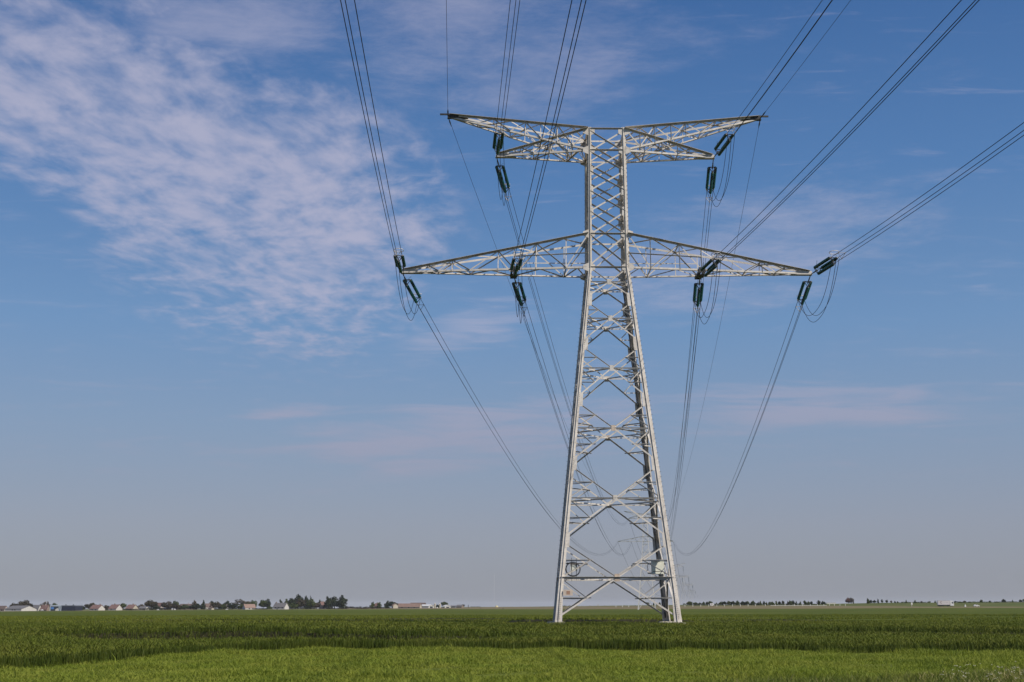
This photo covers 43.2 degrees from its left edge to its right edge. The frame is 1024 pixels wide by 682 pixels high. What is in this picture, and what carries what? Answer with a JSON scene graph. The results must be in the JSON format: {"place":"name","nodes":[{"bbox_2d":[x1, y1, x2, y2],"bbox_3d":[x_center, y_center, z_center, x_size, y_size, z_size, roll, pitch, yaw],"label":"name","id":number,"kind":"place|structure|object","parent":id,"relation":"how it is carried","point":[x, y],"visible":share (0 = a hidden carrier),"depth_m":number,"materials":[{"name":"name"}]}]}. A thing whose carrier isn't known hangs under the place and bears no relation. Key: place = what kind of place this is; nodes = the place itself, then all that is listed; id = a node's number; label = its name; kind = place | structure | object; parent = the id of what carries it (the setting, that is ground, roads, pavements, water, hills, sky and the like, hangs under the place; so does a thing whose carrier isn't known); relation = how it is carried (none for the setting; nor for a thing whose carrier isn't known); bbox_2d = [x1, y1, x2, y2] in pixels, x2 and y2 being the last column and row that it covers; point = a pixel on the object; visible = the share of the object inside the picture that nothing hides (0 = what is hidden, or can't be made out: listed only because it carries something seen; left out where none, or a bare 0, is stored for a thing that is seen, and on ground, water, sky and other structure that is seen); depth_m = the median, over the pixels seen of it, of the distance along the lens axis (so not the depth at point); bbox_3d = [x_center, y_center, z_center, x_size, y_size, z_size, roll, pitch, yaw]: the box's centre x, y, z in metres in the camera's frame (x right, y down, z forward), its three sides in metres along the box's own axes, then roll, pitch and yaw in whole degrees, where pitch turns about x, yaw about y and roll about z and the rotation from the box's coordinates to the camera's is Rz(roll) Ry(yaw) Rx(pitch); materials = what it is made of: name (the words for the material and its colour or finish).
{"place":"outdoors","nodes":[
{"label":"outdoors","id":0,"kind":"place"},
{"bbox_2d":[0,602,1023,681],"bbox_3d":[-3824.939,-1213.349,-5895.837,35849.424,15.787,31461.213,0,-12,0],"label":"ground","id":1,"kind":"structure","parent":0,"point":[994,608],"depth_m":365.65,"materials":[{"name":"green plant"}]},
{"bbox_2d":[5,606,36,610],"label":"barn","id":2,"kind":"structure","parent":1,"relation":"on","point":[20,608],"depth_m":1208.38,"materials":[{"name":"white"}]},
{"bbox_2d":[17,600,32,605],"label":"tree","id":3,"kind":"object","parent":1,"relation":"on","point":[25,603],"visible":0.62,"depth_m":1290.79,"materials":[{"name":"green plant"}]},
{"bbox_2d":[40,604,49,610],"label":"house","id":4,"kind":"structure","parent":1,"relation":"on","point":[45,607],"depth_m":1237.47,"materials":[{"name":"beige"}]},
{"bbox_2d":[50,605,82,610],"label":"glass building","id":5,"kind":"structure","parent":1,"relation":"on","point":[66,607],"depth_m":1209.46,"materials":[{"name":"glass"}]},
{"bbox_2d":[89,604,104,609],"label":"house","id":6,"kind":"structure","parent":1,"relation":"on","point":[97,607],"depth_m":1216.83,"materials":[{"name":"white"}]},
{"bbox_2d":[108,603,122,609],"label":"house","id":7,"kind":"structure","parent":1,"relation":"on","point":[114,606],"depth_m":1222.15,"materials":[{"name":"white"}]},
{"bbox_2d":[125,604,138,609],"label":"house","id":8,"kind":"structure","parent":1,"relation":"on","point":[133,606],"depth_m":1222.39,"materials":[{"name":"white"}]},
{"bbox_2d":[144,600,157,606],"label":"tree","id":9,"kind":"object","parent":1,"relation":"on","point":[151,603],"visible":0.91,"depth_m":1259.88,"materials":[{"name":"green plant"}]},
{"bbox_2d":[161,601,173,609],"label":"tree","id":10,"kind":"object","parent":1,"relation":"on","point":[168,604],"visible":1,"depth_m":1251.52,"materials":[{"name":"green plant"}]},
{"bbox_2d":[189,603,203,609],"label":"tree","id":11,"kind":"object","parent":1,"relation":"on","point":[197,606],"visible":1,"depth_m":1245.49,"materials":[{"name":"green plant"}]},
{"bbox_2d":[209,601,220,607],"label":"tree","id":12,"kind":"object","parent":1,"relation":"on","point":[216,605],"visible":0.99,"depth_m":1252.30,"materials":[{"name":"green plant"}]},
{"bbox_2d":[227,603,237,608],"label":"tree","id":13,"kind":"object","parent":1,"relation":"on","point":[232,605],"visible":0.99,"depth_m":1250.96,"materials":[{"name":"green plant"}]},
{"bbox_2d":[234,599,249,604],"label":"tree","id":14,"kind":"object","parent":1,"relation":"on","point":[240,601],"visible":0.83,"depth_m":1273.08,"materials":[{"name":"green plant"}]},
{"bbox_2d":[242,604,255,608],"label":"house","id":15,"kind":"structure","parent":1,"relation":"on","point":[249,606],"depth_m":1220.97,"materials":[{"name":"beige"}]},
{"bbox_2d":[258,600,266,606],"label":"tree","id":16,"kind":"object","parent":1,"relation":"on","point":[261,604],"visible":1,"depth_m":1261.64,"materials":[{"name":"green plant"}]},
{"bbox_2d":[273,602,288,608],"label":"house","id":17,"kind":"structure","parent":1,"relation":"on","point":[281,605],"depth_m":1222.29,"materials":[{"name":"white"}]},
{"bbox_2d":[288,603,298,608],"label":"tree","id":18,"kind":"object","parent":1,"relation":"on","point":[292,605],"visible":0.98,"depth_m":1240.95,"materials":[{"name":"green plant"}]},
{"bbox_2d":[295,598,306,606],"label":"tree","id":19,"kind":"object","parent":1,"relation":"on","point":[300,602],"visible":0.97,"depth_m":1252.42,"materials":[{"name":"green plant"}]},
{"bbox_2d":[305,599,316,607],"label":"tree","id":20,"kind":"object","parent":1,"relation":"on","point":[310,603],"visible":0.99,"depth_m":1242.30,"materials":[{"name":"green plant"}]},
{"bbox_2d":[323,596,332,608],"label":"tree","id":21,"kind":"object","parent":1,"relation":"on","point":[327,603],"visible":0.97,"depth_m":1243.19,"materials":[{"name":"green plant"}]},
{"bbox_2d":[331,596,337,607],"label":"tree","id":22,"kind":"object","parent":1,"relation":"on","point":[333,600],"visible":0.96,"depth_m":1246.95,"materials":[{"name":"green plant"}]},
{"bbox_2d":[335,595,347,608],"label":"tree","id":23,"kind":"object","parent":1,"relation":"on","point":[341,602],"visible":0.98,"depth_m":1241.54,"materials":[{"name":"green plant"}]},
{"bbox_2d":[398,603,421,607],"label":"farm building","id":24,"kind":"structure","parent":1,"relation":"on","point":[410,605],"depth_m":1257.40,"materials":[{"name":"brown tile"}]},
{"bbox_2d":[422,604,433,607],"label":"shed","id":25,"kind":"structure","parent":1,"relation":"on","point":[427,606],"depth_m":1269.86,"materials":[{"name":"white"}]},
{"bbox_2d":[0,641,1023,681],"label":"verge grass","id":26,"kind":"structure","parent":1,"relation":"on","point":[230,665],"depth_m":35.44,"materials":[{"name":"green plant"}]},
{"bbox_2d":[0,620,1023,668],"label":"wheat crop","id":27,"kind":"object","parent":1,"relation":"on","point":[108,654],"visible":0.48,"depth_m":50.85,"materials":[{"name":"green plant"}]},
{"bbox_2d":[0,613,1023,623],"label":"distant crop","id":28,"kind":"object","parent":1,"relation":"on","point":[212,618],"visible":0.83,"depth_m":158.93,"materials":[{"name":"green plant"}]},
{"bbox_2d":[401,113,812,623],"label":"lattice pylon","id":29,"kind":"object","parent":1,"relation":"on","point":[587,147],"visible":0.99,"depth_m":118.02,"materials":[{"name":"metal"}]},
{"bbox_2d":[393,248,405,272],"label":"tension insulators","id":30,"kind":"object","parent":29,"relation":"attached to","point":[400,267],"visible":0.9,"depth_m":112.29,"materials":[{"name":"glass"}]},
{"bbox_2d":[340,0,394,254],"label":"conductor","id":31,"kind":"object","parent":30,"relation":"attached to","point":[364,115],"visible":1,"depth_m":71.58,"materials":[{"name":"metal"}]},
{"bbox_2d":[345,0,398,260],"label":"conductor","id":32,"kind":"object","parent":30,"relation":"attached to","point":[368,117],"visible":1,"depth_m":70.54,"materials":[{"name":"metal"}]},
{"bbox_2d":[354,0,401,253],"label":"conductor","id":33,"kind":"object","parent":30,"relation":"attached to","point":[375,115],"visible":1,"depth_m":71.70,"materials":[{"name":"metal"}]},
{"bbox_2d":[403,274,420,304],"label":"tension insulators","id":34,"kind":"object","parent":29,"relation":"attached to","point":[410,291],"visible":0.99,"depth_m":121.97,"materials":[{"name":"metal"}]},
{"bbox_2d":[398,261,416,320],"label":"jumper cable","id":35,"kind":"object","parent":34,"relation":"hanging from","point":[402,296],"visible":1,"depth_m":113.26,"materials":[{"name":"metal"}]},
{"bbox_2d":[402,259,419,313],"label":"jumper cable","id":36,"kind":"object","parent":34,"relation":"hanging from","point":[406,292],"visible":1,"depth_m":113.64,"materials":[{"name":"metal"}]},
{"bbox_2d":[419,307,610,555],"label":"conductor","id":37,"kind":"object","parent":34,"relation":"attached to","point":[486,422],"visible":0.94,"depth_m":165.15,"materials":[{"name":"metal"}]},
{"bbox_2d":[419,308,613,550],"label":"conductor","id":38,"kind":"object","parent":34,"relation":"attached to","point":[503,449],"visible":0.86,"depth_m":209.38,"materials":[{"name":"metal"}]},
{"bbox_2d":[421,300,616,553],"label":"conductor","id":39,"kind":"object","parent":34,"relation":"attached to","point":[480,404],"visible":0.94,"depth_m":159.09,"materials":[{"name":"metal"}]},
{"bbox_2d":[446,0,447,97],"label":"earth wire","id":40,"kind":"object","parent":29,"relation":"attached to","point":[446,26],"visible":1,"depth_m":99.03,"materials":[{"name":"metal"}]},
{"bbox_2d":[492,126,503,155],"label":"tension insulators","id":41,"kind":"object","parent":29,"relation":"attached to","point":[500,147],"visible":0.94,"depth_m":115.14,"materials":[{"name":"glass"}]},
{"bbox_2d":[496,0,510,127],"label":"conductor","id":42,"kind":"object","parent":41,"relation":"attached to","point":[503,61],"visible":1,"depth_m":95.29,"materials":[{"name":"metal"}]},
{"bbox_2d":[499,1,515,136],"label":"conductor","id":43,"kind":"object","parent":41,"relation":"attached to","point":[508,64],"visible":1,"depth_m":94.03,"materials":[{"name":"metal"}]},
{"bbox_2d":[503,0,519,128],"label":"conductor","id":44,"kind":"object","parent":41,"relation":"attached to","point":[512,58],"visible":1,"depth_m":94.36,"materials":[{"name":"metal"}]},
{"bbox_2d":[495,159,509,192],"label":"tension insulators","id":45,"kind":"object","parent":29,"relation":"attached to","point":[500,176],"visible":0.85,"depth_m":124.65,"materials":[{"name":"glass"}]},
{"bbox_2d":[499,137,505,204],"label":"jumper cable","id":46,"kind":"object","parent":45,"relation":"hanging from","point":[500,171],"visible":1,"depth_m":115.70,"materials":[{"name":"metal"}]},
{"bbox_2d":[503,191,623,523],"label":"conductor","id":47,"kind":"object","parent":45,"relation":"attached to","point":[542,325],"visible":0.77,"depth_m":163.75,"materials":[{"name":"metal"}]},
{"bbox_2d":[508,202,627,523],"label":"conductor","id":48,"kind":"object","parent":45,"relation":"attached to","point":[546,334],"visible":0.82,"depth_m":166.90,"materials":[{"name":"metal"}]},
{"bbox_2d":[510,251,522,275],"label":"tension insulators","id":49,"kind":"object","parent":29,"relation":"attached to","point":[517,266],"visible":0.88,"depth_m":112.09,"materials":[{"name":"glass"}]},
{"bbox_2d":[514,0,571,257],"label":"conductor","id":50,"kind":"object","parent":49,"relation":"attached to","point":[546,116],"visible":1,"depth_m":70.81,"materials":[{"name":"metal"}]},
{"bbox_2d":[518,0,581,261],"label":"conductor","id":51,"kind":"object","parent":49,"relation":"attached to","point":[554,115],"visible":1,"depth_m":69.32,"materials":[{"name":"metal"}]},
{"bbox_2d":[521,0,585,257],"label":"conductor","id":52,"kind":"object","parent":49,"relation":"attached to","point":[558,115],"visible":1,"depth_m":70.66,"materials":[{"name":"metal"}]},
{"bbox_2d":[512,277,526,305],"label":"tension insulators","id":53,"kind":"object","parent":29,"relation":"attached to","point":[519,300],"visible":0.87,"depth_m":122.13,"materials":[{"name":"metal"}]},
{"bbox_2d":[514,259,518,316],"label":"jumper cable","id":54,"kind":"object","parent":53,"relation":"hanging from","point":[515,290],"visible":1,"depth_m":113.37,"materials":[{"name":"metal"}]},
{"bbox_2d":[522,307,623,555],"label":"conductor","id":55,"kind":"object","parent":53,"relation":"attached to","point":[556,413],"visible":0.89,"depth_m":156.80,"materials":[{"name":"metal"}]},
{"bbox_2d":[451,125,606,501],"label":"earth wire","id":56,"kind":"object","parent":29,"relation":"attached to","point":[507,277],"visible":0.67,"depth_m":154.49,"materials":[{"name":"metal"}]},
{"bbox_2d":[563,590,572,595],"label":"warning sign","id":57,"kind":"object","parent":29,"relation":"attached to","point":[567,592],"visible":1,"depth_m":107.58,"materials":[{"name":"white metal"}]},
{"bbox_2d":[565,558,580,579],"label":"cable coil","id":58,"kind":"object","parent":29,"relation":"hanging from","point":[571,562],"visible":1,"depth_m":108.49,"materials":[{"name":"grey metal"}]},
{"bbox_2d":[567,563,582,570],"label":"splice box","id":59,"kind":"object","parent":58,"relation":"attached to","point":[573,565],"visible":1,"depth_m":108.65,"materials":[{"name":"paint"}]},
{"bbox_2d":[621,280,665,617],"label":"cable run","id":60,"kind":"object","parent":29,"relation":"attached to","point":[644,455],"visible":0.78,"depth_m":118.39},
{"bbox_2d":[647,561,665,573],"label":"control cabinet","id":61,"kind":"object","parent":29,"relation":"attached to","point":[659,565],"visible":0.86,"depth_m":110.16,"materials":[{"name":"metal"}]},
{"bbox_2d":[693,277,703,306],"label":"tension insulators","id":62,"kind":"object","parent":29,"relation":"attached to","point":[699,297],"visible":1,"depth_m":122.66,"materials":[{"name":"metal"}]},
{"bbox_2d":[661,308,697,550],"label":"conductor","id":63,"kind":"object","parent":62,"relation":"attached to","point":[686,414],"visible":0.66,"depth_m":161.83,"materials":[{"name":"metal"}]},
{"bbox_2d":[700,252,720,276],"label":"tension insulators","id":64,"kind":"object","parent":29,"relation":"attached to","point":[710,268],"visible":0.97,"depth_m":113.28,"materials":[{"name":"metal"}]},
{"bbox_2d":[713,0,961,258],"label":"conductor","id":65,"kind":"object","parent":64,"relation":"attached to","point":[853,116],"visible":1,"depth_m":70.95,"materials":[{"name":"metal"}]},
{"bbox_2d":[717,0,978,264],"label":"conductor","id":66,"kind":"object","parent":64,"relation":"attached to","point":[864,120],"visible":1,"depth_m":69.75,"materials":[{"name":"metal"}]},
{"bbox_2d":[722,0,975,257],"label":"conductor","id":67,"kind":"object","parent":64,"relation":"attached to","point":[864,117],"visible":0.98,"depth_m":71.21,"materials":[{"name":"metal"}]},
{"bbox_2d":[705,160,716,194],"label":"tension insulators","id":68,"kind":"object","parent":29,"relation":"attached to","point":[712,181],"visible":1,"depth_m":125.13,"materials":[{"name":"glass"}]},
{"bbox_2d":[670,199,709,513],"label":"conductor","id":69,"kind":"object","parent":68,"relation":"attached to","point":[693,349],"visible":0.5,"depth_m":176.25,"materials":[{"name":"metal"}]},
{"bbox_2d":[669,194,712,518],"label":"conductor","id":70,"kind":"object","parent":68,"relation":"attached to","point":[696,338],"visible":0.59,"depth_m":183.56,"materials":[{"name":"metal"}]},
{"bbox_2d":[707,134,727,200],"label":"jumper cable","id":71,"kind":"object","parent":68,"relation":"hanging from","point":[723,171],"visible":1,"depth_m":116.29,"materials":[{"name":"metal"}]},
{"bbox_2d":[713,134,734,200],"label":"jumper cable","id":72,"kind":"object","parent":68,"relation":"hanging from","point":[730,169],"visible":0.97,"depth_m":115.88,"materials":[{"name":"metal"}]},
{"bbox_2d":[670,128,758,510],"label":"earth wire","id":73,"kind":"object","parent":29,"relation":"attached to","point":[728,283],"visible":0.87,"depth_m":160.17,"materials":[{"name":"metal"}]},
{"bbox_2d":[714,127,734,156],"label":"tension insulators","id":74,"kind":"object","parent":29,"relation":"attached to","point":[727,142],"visible":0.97,"depth_m":115.59,"materials":[{"name":"glass"}]},
{"bbox_2d":[728,1,821,131],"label":"conductor","id":75,"kind":"object","parent":74,"relation":"attached to","point":[778,62],"visible":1,"depth_m":94.81,"materials":[{"name":"metal"}]},
{"bbox_2d":[732,0,832,136],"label":"conductor","id":76,"kind":"object","parent":74,"relation":"attached to","point":[784,66],"visible":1,"depth_m":94.72,"materials":[{"name":"metal"}]},
{"bbox_2d":[735,0,831,131],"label":"conductor","id":77,"kind":"object","parent":74,"relation":"attached to","point":[785,64],"visible":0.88,"depth_m":95.82,"materials":[{"name":"metal"}]},
{"bbox_2d":[797,276,811,305],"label":"tension insulators","id":78,"kind":"object","parent":29,"relation":"attached to","point":[805,295],"visible":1,"depth_m":122.79,"materials":[{"name":"glass"}]},
{"bbox_2d":[677,308,800,555],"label":"conductor","id":79,"kind":"object","parent":78,"relation":"attached to","point":[758,423],"visible":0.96,"depth_m":166.52,"materials":[{"name":"metal"}]},
{"bbox_2d":[682,305,802,553],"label":"conductor","id":80,"kind":"object","parent":78,"relation":"attached to","point":[765,407],"visible":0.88,"depth_m":161.13,"materials":[{"name":"metal"}]},
{"bbox_2d":[798,260,831,315],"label":"jumper cable","id":81,"kind":"object","parent":78,"relation":"hanging from","point":[823,296],"visible":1,"depth_m":114.47,"materials":[{"name":"metal"}]},
{"bbox_2d":[805,261,838,315],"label":"jumper cable","id":82,"kind":"object","parent":78,"relation":"hanging from","point":[830,296],"visible":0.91,"depth_m":114.48,"materials":[{"name":"metal"}]},
{"bbox_2d":[766,0,850,110],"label":"earth wire","id":83,"kind":"object","parent":29,"relation":"attached to","point":[810,53],"visible":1,"depth_m":104.69,"materials":[{"name":"metal"}]},
{"bbox_2d":[811,250,838,274],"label":"tension insulators","id":84,"kind":"object","parent":29,"relation":"attached to","point":[826,266],"visible":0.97,"depth_m":113.72,"materials":[{"name":"glass"}]},
{"bbox_2d":[832,122,1023,256],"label":"conductor","id":85,"kind":"object","parent":84,"relation":"attached to","point":[935,186],"visible":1,"depth_m":86.58,"materials":[{"name":"metal"}]},
{"bbox_2d":[835,135,1023,262],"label":"conductor","id":86,"kind":"object","parent":84,"relation":"attached to","point":[937,195],"visible":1,"depth_m":86.99,"materials":[{"name":"metal"}]},
{"bbox_2d":[839,130,1023,256],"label":"conductor","id":87,"kind":"object","parent":84,"relation":"attached to","point":[937,191],"visible":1,"depth_m":88.05,"materials":[{"name":"metal"}]},
{"bbox_2d":[618,511,673,609],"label":"lattice pylon","id":88,"kind":"object","parent":1,"relation":"on","point":[642,551],"visible":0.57,"depth_m":599.25,"materials":[{"name":"grey metal"}]},
{"bbox_2d":[509,190,626,523],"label":"conductor","id":89,"kind":"object","parent":88,"relation":"attached to","point":[548,330],"visible":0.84,"depth_m":168.73,"materials":[{"name":"metal"}]},
{"bbox_2d":[519,303,620,554],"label":"conductor","id":90,"kind":"object","parent":88,"relation":"attached to","point":[551,401],"visible":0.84,"depth_m":156.08,"materials":[{"name":"metal"}]},
{"bbox_2d":[525,302,627,554],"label":"conductor","id":91,"kind":"object","parent":88,"relation":"attached to","point":[557,405],"visible":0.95,"depth_m":154.70,"materials":[{"name":"metal"}]},
{"bbox_2d":[664,307,693,553],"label":"conductor","id":92,"kind":"object","parent":88,"relation":"attached to","point":[683,414],"visible":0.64,"depth_m":164.41,"materials":[{"name":"metal"}]},
{"bbox_2d":[661,303,700,550],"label":"conductor","id":93,"kind":"object","parent":88,"relation":"attached to","point":[688,413],"visible":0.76,"depth_m":163.13,"materials":[{"name":"metal"}]},
{"bbox_2d":[667,191,706,518],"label":"conductor","id":94,"kind":"object","parent":88,"relation":"attached to","point":[692,332],"visible":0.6,"depth_m":169.03,"materials":[{"name":"metal"}]},
{"bbox_2d":[673,301,797,553],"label":"conductor","id":95,"kind":"object","parent":88,"relation":"attached to","point":[756,418],"visible":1,"depth_m":165.66,"materials":[{"name":"metal"}]},
{"bbox_2d":[771,605,826,605],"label":"guard rail","id":96,"kind":"object","parent":1,"relation":"on","point":[798,605],"visible":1,"depth_m":871.83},
{"bbox_2d":[703,667,1023,681],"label":"straw stalks","id":97,"kind":"object","parent":1,"relation":"on","point":[956,675],"visible":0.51,"depth_m":27.03,"materials":[{"name":"green plant"}]},
{"bbox_2d":[937,600,953,605],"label":"lorry","id":98,"kind":"object","parent":1,"relation":"on","point":[945,603],"visible":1,"depth_m":836.77,"materials":[{"name":"white metal"}]},
{"bbox_2d":[941,665,1019,681],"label":"flower stems","id":99,"kind":"object","parent":1,"relation":"on","point":[987,676],"visible":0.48,"depth_m":26.79,"materials":[{"name":"green plant"}]},
{"bbox_2d":[940,661,1021,679],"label":"wildflowers","id":100,"kind":"object","parent":1,"relation":"on","point":[988,675],"visible":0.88,"depth_m":27.45,"materials":[{"name":"white plant"}]},
{"bbox_2d":[0,0,1023,608],"label":"sky","id":101,"kind":"structure","parent":0,"point":[217,382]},
{"bbox_2d":[634,665,1023,681],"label":"tall grass","id":102,"kind":"structure","parent":0,"point":[968,677],"depth_m":26.44,"materials":[{"name":"green plant"}]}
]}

